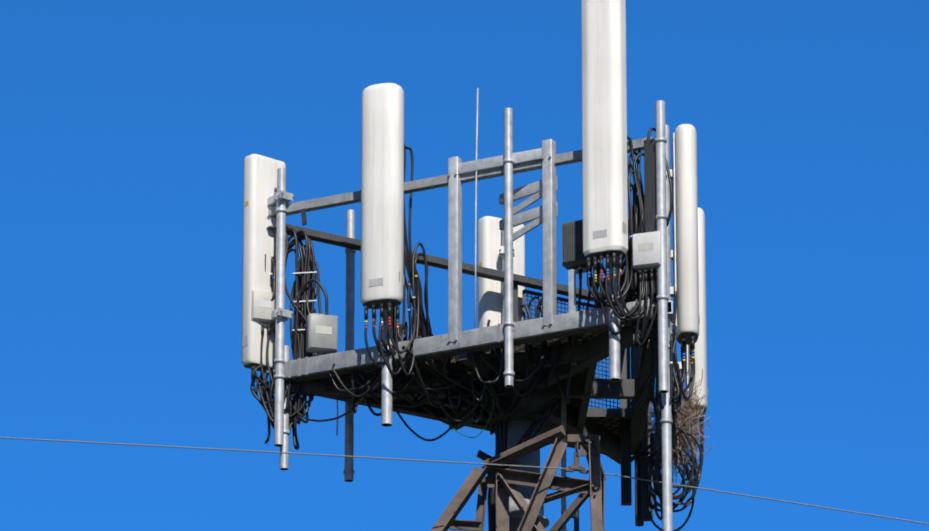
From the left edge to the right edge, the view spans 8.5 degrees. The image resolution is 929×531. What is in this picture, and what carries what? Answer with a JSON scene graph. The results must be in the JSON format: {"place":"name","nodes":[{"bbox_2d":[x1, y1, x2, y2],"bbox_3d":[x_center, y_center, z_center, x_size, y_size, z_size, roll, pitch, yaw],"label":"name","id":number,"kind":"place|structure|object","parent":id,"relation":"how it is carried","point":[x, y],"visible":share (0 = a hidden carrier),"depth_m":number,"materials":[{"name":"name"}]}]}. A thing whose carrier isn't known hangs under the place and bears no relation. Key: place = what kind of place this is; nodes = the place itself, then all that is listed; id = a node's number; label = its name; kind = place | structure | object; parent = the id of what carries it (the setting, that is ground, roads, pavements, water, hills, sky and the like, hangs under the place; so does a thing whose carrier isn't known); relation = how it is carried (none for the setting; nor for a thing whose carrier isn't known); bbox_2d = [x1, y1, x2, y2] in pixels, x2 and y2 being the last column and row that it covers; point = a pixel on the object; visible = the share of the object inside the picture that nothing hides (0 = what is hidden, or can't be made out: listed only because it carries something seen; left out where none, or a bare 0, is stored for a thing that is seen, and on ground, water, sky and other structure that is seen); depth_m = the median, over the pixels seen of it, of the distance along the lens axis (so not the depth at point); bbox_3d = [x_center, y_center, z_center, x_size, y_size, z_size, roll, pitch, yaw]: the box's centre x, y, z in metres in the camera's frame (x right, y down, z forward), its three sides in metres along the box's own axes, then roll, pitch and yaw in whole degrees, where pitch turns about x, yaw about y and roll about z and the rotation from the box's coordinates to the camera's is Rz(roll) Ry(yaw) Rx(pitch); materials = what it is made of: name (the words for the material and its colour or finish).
{"place":"outdoors","nodes":[
{"label":"outdoors","id":0,"kind":"place"},
{"bbox_2d":[0,0,928,530],"label":"sky","id":1,"kind":"structure","parent":0,"point":[128,128],"materials":[{"name":"blue"}]},
{"bbox_2d":[273,299,657,464],"bbox_3d":[0.010,0.894,41.289,2.572,0.412,2.897,0,-20,-1],"label":"platform","id":2,"kind":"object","parent":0,"point":[589,351],"visible":0.6,"depth_m":41.03,"materials":[{"name":"silver metal"}]},
{"bbox_2d":[306,313,337,356],"bbox_3d":[-0.940,0.478,41.187,0.200,0.364,0.096,5,-21,-14],"label":"junction box","id":3,"kind":"object","parent":2,"relation":"on","point":[321,334],"visible":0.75,"depth_m":41.15,"materials":[{"name":"grey metal"}]},
{"bbox_2d":[266,137,656,372],"bbox_3d":[-0.086,0.160,41.550,2.711,1.290,2.965,0,-20,-1],"label":"guard rail frame","id":4,"kind":"object","parent":2,"relation":"on","point":[546,159],"visible":0.67,"depth_m":40.80,"materials":[{"name":"metal"}]},
{"bbox_2d":[274,88,672,530],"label":"mounting poles","id":5,"kind":"object","parent":2,"relation":"on","point":[281,416],"visible":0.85,"depth_m":40.69,"materials":[{"name":"metal"}]},
{"bbox_2d":[241,154,294,391],"bbox_3d":[-1.273,0.041,41.460,0.302,1.649,0.326,16,-26,-37],"label":"panel antenna","id":6,"kind":"object","parent":5,"relation":"attached to","point":[261,194],"visible":0.56,"depth_m":41.50,"materials":[{"name":"grey plastic"}]},
{"bbox_2d":[251,290,274,334],"bbox_3d":[-1.336,0.304,41.352,0.165,0.324,0.086,6,-21,-17],"label":"junction box","id":7,"kind":"object","parent":6,"relation":"attached to","point":[263,307],"visible":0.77,"depth_m":41.32,"materials":[{"name":"grey"}]},
{"bbox_2d":[361,83,403,331],"bbox_3d":[-0.537,-0.366,41.036,0.285,1.694,0.336,0,-20,-1],"label":"panel antenna","id":8,"kind":"object","parent":5,"relation":"attached to","point":[382,201],"visible":0.88,"depth_m":40.91,"materials":[{"name":"grey plastic"}]},
{"bbox_2d":[250,128,703,530],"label":"cables","id":9,"kind":"object","parent":5,"relation":"attached to","point":[304,293],"visible":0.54,"depth_m":40.89,"materials":[{"name":"black rubber"}]},
{"bbox_2d":[640,368,714,499],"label":"bird nest twigs","id":10,"kind":"object","parent":9,"relation":"on","point":[687,417],"visible":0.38,"depth_m":41.52,"materials":[{"name":"beige wood"}]},
{"bbox_2d":[478,216,524,327],"bbox_3d":[0.297,0.308,42.630,0.342,1.350,0.286,12,-23,-30],"label":"panel antenna","id":11,"kind":"object","parent":5,"relation":"attached to","point":[490,250],"visible":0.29,"depth_m":42.73,"materials":[{"name":"grey plastic"}]},
{"bbox_2d":[562,220,597,277],"bbox_3d":[0.745,-0.115,40.435,0.220,0.414,0.134,-10,-22,24],"label":"remote radio unit","id":12,"kind":"object","parent":5,"relation":"attached to","point":[573,256],"visible":0.69,"depth_m":40.40,"materials":[{"name":"grey metal"}]},
{"bbox_2d":[581,0,627,282],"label":"panel antenna","id":13,"kind":"object","parent":5,"relation":"attached to","point":[604,149],"visible":0.9,"depth_m":40.28,"materials":[{"name":"grey plastic"}]},
{"bbox_2d":[632,231,660,281],"bbox_3d":[1.182,-0.064,40.079,0.190,0.344,0.116,-7,-21,19],"label":"white rru","id":14,"kind":"object","parent":5,"relation":"attached to","point":[646,250],"visible":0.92,"depth_m":40.03,"materials":[{"name":"grey metal"}]},
{"bbox_2d":[666,124,699,364],"bbox_3d":[1.381,-0.133,40.806,0.296,1.629,0.280,0,-20,-1],"label":"panel antenna","id":15,"kind":"object","parent":5,"relation":"attached to","point":[683,172],"visible":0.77,"depth_m":40.71,"materials":[{"name":"grey plastic"}]},
{"bbox_2d":[671,207,707,433],"bbox_3d":[1.442,0.386,42.127,0.384,1.599,0.260,0,-20,-1],"label":"panel antenna","id":16,"kind":"object","parent":5,"relation":"attached to","point":[700,349],"visible":0.23,"depth_m":41.98,"materials":[{"name":"grey plastic"}]},
{"bbox_2d":[522,289,672,520],"bbox_3d":[0.860,0.555,41.393,0.907,1.580,2.968,0,-20,-1],"label":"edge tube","id":17,"kind":"object","parent":2,"relation":"on","point":[626,483],"visible":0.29,"depth_m":42.31,"materials":[{"name":"metal"}]},
{"label":"ground","id":18,"kind":"structure","parent":0,"visible":0},
{"bbox_2d":[430,398,605,530],"bbox_3d":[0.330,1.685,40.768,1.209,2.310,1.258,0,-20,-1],"label":"lattice tower","id":19,"kind":"structure","parent":18,"relation":"on","point":[503,481],"depth_m":40.44,"materials":[{"name":"brown metal"}]},
{"bbox_2d":[0,437,928,524],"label":"overhead wire","id":20,"kind":"object","parent":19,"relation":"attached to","point":[577,466],"visible":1,"depth_m":40.25,"materials":[{"name":"metal"}]},
{"bbox_2d":[506,373,548,530],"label":"mast pole","id":21,"kind":"object","parent":18,"relation":"on","point":[516,430],"visible":0.23,"depth_m":40.99,"materials":[{"name":"metal"}]}
]}

